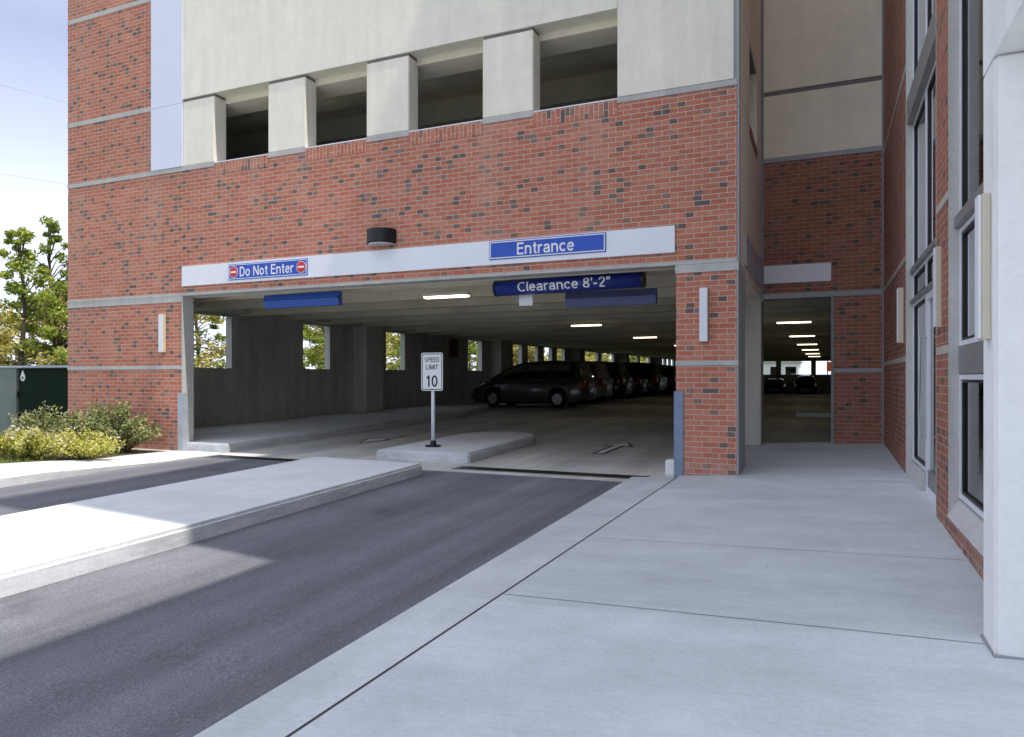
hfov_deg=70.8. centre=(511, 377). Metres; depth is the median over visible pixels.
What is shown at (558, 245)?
entrance sign
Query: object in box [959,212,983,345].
window
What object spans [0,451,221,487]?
path
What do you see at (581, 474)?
trench drain
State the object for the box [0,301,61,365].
deciduous tree
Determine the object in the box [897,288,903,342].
wall sconce
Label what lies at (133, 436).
shrub
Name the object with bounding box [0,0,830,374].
sky
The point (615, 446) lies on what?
lane arrow
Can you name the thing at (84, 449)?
flowering shrub
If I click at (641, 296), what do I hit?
hanging sign
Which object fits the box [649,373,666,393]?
parked car
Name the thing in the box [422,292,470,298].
ceiling light
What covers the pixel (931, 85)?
window
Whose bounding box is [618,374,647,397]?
parked car
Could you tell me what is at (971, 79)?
window
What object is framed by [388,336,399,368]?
deciduous tree
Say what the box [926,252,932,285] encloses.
window
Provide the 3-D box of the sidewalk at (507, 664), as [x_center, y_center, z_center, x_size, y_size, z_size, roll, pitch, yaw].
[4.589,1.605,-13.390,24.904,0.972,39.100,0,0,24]
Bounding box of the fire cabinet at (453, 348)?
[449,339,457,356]
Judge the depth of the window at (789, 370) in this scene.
100.72 m
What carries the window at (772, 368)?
in the white building at (789, 368)
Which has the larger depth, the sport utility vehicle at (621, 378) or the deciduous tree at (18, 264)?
the sport utility vehicle at (621, 378)
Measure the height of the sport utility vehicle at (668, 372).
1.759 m
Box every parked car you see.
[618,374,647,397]
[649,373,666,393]
[763,378,786,392]
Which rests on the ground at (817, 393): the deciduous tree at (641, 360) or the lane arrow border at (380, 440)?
the deciduous tree at (641, 360)
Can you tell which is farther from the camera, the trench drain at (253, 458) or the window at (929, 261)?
the trench drain at (253, 458)
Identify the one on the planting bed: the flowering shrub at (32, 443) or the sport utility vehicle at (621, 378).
the flowering shrub at (32, 443)
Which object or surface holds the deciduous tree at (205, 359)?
on the ground at (817, 393)
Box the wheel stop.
[796,412,830,416]
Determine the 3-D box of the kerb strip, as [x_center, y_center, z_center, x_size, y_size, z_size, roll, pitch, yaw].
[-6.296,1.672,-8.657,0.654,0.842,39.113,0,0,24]
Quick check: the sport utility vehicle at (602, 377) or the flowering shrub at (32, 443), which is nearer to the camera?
the flowering shrub at (32, 443)
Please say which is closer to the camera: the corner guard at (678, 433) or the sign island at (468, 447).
the corner guard at (678, 433)
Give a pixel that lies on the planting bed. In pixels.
(129, 453)
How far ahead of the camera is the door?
7.11 m
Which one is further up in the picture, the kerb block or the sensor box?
the sensor box
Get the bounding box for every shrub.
[0,422,70,458]
[0,431,10,454]
[1,400,77,438]
[45,395,129,442]
[46,423,125,459]
[79,398,165,451]
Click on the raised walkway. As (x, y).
(227, 438)
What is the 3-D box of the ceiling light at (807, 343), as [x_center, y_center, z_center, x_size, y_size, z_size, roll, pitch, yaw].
[13.238,-1.526,32.300,0.860,0.075,0.160,0,0,24]
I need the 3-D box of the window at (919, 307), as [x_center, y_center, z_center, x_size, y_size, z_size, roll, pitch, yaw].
[4.411,0.045,7.748,0.060,1.790,1.169,0,0,23]
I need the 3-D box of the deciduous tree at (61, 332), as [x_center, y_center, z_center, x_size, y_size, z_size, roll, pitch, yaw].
[-17.400,-1.928,29.338,4.812,6.857,3.593,0,0,31]
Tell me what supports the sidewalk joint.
on the sidewalk at (507, 664)
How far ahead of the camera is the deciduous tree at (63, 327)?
27.49 m
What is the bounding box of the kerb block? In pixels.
[665,458,673,474]
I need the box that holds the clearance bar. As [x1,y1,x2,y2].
[492,271,645,296]
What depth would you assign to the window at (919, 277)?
7.86 m
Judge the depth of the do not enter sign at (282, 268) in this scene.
11.82 m
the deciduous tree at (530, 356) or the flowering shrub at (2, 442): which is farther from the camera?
the deciduous tree at (530, 356)
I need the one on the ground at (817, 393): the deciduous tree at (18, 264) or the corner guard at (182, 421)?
the deciduous tree at (18, 264)
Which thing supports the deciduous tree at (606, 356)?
on the ground at (817, 393)
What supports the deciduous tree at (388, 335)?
on the ground at (817, 393)
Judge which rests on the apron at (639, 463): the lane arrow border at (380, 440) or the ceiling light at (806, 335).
the lane arrow border at (380, 440)
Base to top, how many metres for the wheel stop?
0.120 m
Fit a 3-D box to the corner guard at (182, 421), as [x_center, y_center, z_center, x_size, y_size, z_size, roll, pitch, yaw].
[-5.801,0.785,12.693,0.118,1.050,0.126,0,0,24]
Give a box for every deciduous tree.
[0,227,67,365]
[0,287,67,365]
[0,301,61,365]
[13,215,67,365]
[33,314,225,367]
[35,267,67,361]
[194,314,225,367]
[303,324,324,367]
[303,324,324,368]
[303,327,390,368]
[303,332,399,368]
[386,333,399,368]
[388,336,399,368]
[389,333,399,369]
[389,343,470,366]
[468,340,477,370]
[469,340,477,370]
[470,342,477,369]
[513,345,548,365]
[513,347,545,365]
[548,349,594,360]
[602,353,610,361]
[629,356,647,362]
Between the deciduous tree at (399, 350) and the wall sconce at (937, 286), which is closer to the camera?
the wall sconce at (937, 286)
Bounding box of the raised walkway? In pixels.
[187,404,489,452]
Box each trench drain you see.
[206,455,299,461]
[451,466,649,481]
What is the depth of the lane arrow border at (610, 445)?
12.65 m
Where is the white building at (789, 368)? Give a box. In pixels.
[763,361,802,374]
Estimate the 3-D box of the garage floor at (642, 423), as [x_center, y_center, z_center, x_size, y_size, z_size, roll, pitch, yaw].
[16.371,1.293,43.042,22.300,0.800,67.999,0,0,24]
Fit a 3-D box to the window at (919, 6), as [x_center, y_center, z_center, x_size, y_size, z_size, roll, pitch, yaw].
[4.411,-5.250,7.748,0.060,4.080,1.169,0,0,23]
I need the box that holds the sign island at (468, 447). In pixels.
[377,432,534,462]
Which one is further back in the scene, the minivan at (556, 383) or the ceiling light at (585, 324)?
the minivan at (556, 383)
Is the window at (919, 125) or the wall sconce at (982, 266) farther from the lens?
the window at (919, 125)
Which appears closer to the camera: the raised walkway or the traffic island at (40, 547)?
the traffic island at (40, 547)
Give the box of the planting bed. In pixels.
[0,447,165,462]
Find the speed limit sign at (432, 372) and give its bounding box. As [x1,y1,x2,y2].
[421,353,442,446]
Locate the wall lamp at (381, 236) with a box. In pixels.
[367,227,395,246]
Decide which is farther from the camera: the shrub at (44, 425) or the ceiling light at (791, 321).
the ceiling light at (791, 321)
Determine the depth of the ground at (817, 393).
63.18 m
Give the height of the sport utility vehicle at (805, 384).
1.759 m
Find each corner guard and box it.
[178,393,187,450]
[674,391,682,477]
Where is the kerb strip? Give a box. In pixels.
[194,477,673,736]
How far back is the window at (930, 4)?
7.16 m
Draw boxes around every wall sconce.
[158,314,165,351]
[699,287,707,341]
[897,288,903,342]
[933,246,941,327]
[975,193,990,339]
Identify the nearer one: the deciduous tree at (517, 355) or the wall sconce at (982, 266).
the wall sconce at (982, 266)
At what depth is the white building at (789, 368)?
101.23 m
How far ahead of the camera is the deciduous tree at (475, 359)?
66.91 m
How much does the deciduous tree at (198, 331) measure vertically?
6.760 m
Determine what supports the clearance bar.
hanging from the parking garage
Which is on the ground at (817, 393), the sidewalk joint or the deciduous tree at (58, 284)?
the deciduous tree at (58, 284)
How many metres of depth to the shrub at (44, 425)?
13.20 m
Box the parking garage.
[67,0,883,477]
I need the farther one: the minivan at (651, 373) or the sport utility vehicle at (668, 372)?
the sport utility vehicle at (668, 372)
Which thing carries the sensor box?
hanging from the clearance bar
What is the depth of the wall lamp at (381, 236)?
10.77 m
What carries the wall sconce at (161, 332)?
attached to the parking garage
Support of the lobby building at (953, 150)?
on the ground at (817, 393)
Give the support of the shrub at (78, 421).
on the planting bed
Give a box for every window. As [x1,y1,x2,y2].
[770,366,781,374]
[785,366,796,374]
[913,0,925,77]
[913,88,925,264]
[913,260,925,297]
[913,293,925,471]
[926,0,935,33]
[926,60,935,247]
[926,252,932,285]
[959,0,984,210]
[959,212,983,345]
[959,374,983,518]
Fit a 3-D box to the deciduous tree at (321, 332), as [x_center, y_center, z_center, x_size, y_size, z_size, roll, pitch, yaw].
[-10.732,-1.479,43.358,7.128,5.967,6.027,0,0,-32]
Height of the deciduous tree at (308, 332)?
8.092 m
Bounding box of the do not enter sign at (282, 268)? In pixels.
[228,258,307,279]
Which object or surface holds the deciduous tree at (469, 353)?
on the ground at (817, 393)
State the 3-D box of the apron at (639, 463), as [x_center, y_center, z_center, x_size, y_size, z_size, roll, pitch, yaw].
[-2.698,1.261,12.503,11.680,0.064,3.220,0,0,24]
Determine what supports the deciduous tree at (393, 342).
on the ground at (817, 393)
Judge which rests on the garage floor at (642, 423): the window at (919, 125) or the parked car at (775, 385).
the parked car at (775, 385)
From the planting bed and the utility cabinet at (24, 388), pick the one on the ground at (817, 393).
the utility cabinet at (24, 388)
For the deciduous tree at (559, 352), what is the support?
on the ground at (817, 393)
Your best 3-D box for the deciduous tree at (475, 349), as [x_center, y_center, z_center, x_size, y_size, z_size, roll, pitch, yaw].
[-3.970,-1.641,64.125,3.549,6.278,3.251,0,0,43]
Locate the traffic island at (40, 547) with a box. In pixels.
[0,457,421,597]
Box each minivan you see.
[471,360,596,407]
[623,362,663,395]
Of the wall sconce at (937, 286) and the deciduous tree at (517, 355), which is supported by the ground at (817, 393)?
the deciduous tree at (517, 355)
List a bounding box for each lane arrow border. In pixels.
[359,436,402,442]
[592,442,633,453]
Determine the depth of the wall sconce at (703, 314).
9.01 m
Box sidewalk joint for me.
[285,477,984,736]
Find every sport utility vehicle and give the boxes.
[573,360,612,403]
[594,361,631,400]
[655,364,675,393]
[793,375,818,392]
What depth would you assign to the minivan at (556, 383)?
26.01 m
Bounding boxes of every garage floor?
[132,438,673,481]
[324,393,830,451]
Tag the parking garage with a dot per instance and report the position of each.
(729, 154)
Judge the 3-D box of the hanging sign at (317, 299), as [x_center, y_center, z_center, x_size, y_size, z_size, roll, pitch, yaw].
[-3.529,-1.558,12.084,1.550,0.725,0.132,0,0,24]
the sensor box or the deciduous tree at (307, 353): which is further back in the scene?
the deciduous tree at (307, 353)
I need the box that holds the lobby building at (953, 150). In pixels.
[884,0,1023,659]
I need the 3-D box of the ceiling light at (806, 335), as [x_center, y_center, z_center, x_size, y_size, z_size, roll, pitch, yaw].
[10.207,-1.491,25.331,0.860,0.075,0.160,0,0,24]
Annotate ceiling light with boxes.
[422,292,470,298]
[570,323,601,326]
[633,336,656,337]
[776,319,811,323]
[789,334,814,336]
[797,343,817,344]
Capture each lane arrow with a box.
[363,436,398,441]
[597,443,629,452]
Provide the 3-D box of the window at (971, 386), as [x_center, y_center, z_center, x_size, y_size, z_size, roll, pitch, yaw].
[2.911,0.437,4.300,0.060,0.925,2.409,0,0,23]
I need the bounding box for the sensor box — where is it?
[519,278,532,305]
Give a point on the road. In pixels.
(192, 639)
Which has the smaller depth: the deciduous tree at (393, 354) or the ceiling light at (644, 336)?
the ceiling light at (644, 336)
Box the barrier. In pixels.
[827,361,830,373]
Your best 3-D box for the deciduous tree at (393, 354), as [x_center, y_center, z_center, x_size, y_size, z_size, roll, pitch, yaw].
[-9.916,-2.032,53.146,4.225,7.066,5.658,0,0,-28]
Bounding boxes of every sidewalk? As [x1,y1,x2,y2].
[290,478,1023,736]
[677,442,909,478]
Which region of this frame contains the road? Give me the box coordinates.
[0,457,621,736]
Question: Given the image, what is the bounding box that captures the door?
[918,288,935,503]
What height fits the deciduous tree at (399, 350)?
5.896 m
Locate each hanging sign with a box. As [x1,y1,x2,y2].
[263,291,341,308]
[565,288,656,307]
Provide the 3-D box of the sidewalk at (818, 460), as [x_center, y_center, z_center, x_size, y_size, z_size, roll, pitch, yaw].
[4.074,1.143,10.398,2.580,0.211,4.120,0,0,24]
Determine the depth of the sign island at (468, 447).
11.58 m
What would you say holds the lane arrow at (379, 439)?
on the lane arrow border at (380, 440)
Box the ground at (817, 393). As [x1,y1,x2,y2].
[430,392,830,471]
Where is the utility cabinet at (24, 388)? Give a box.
[0,365,67,435]
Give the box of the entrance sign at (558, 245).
[489,232,605,259]

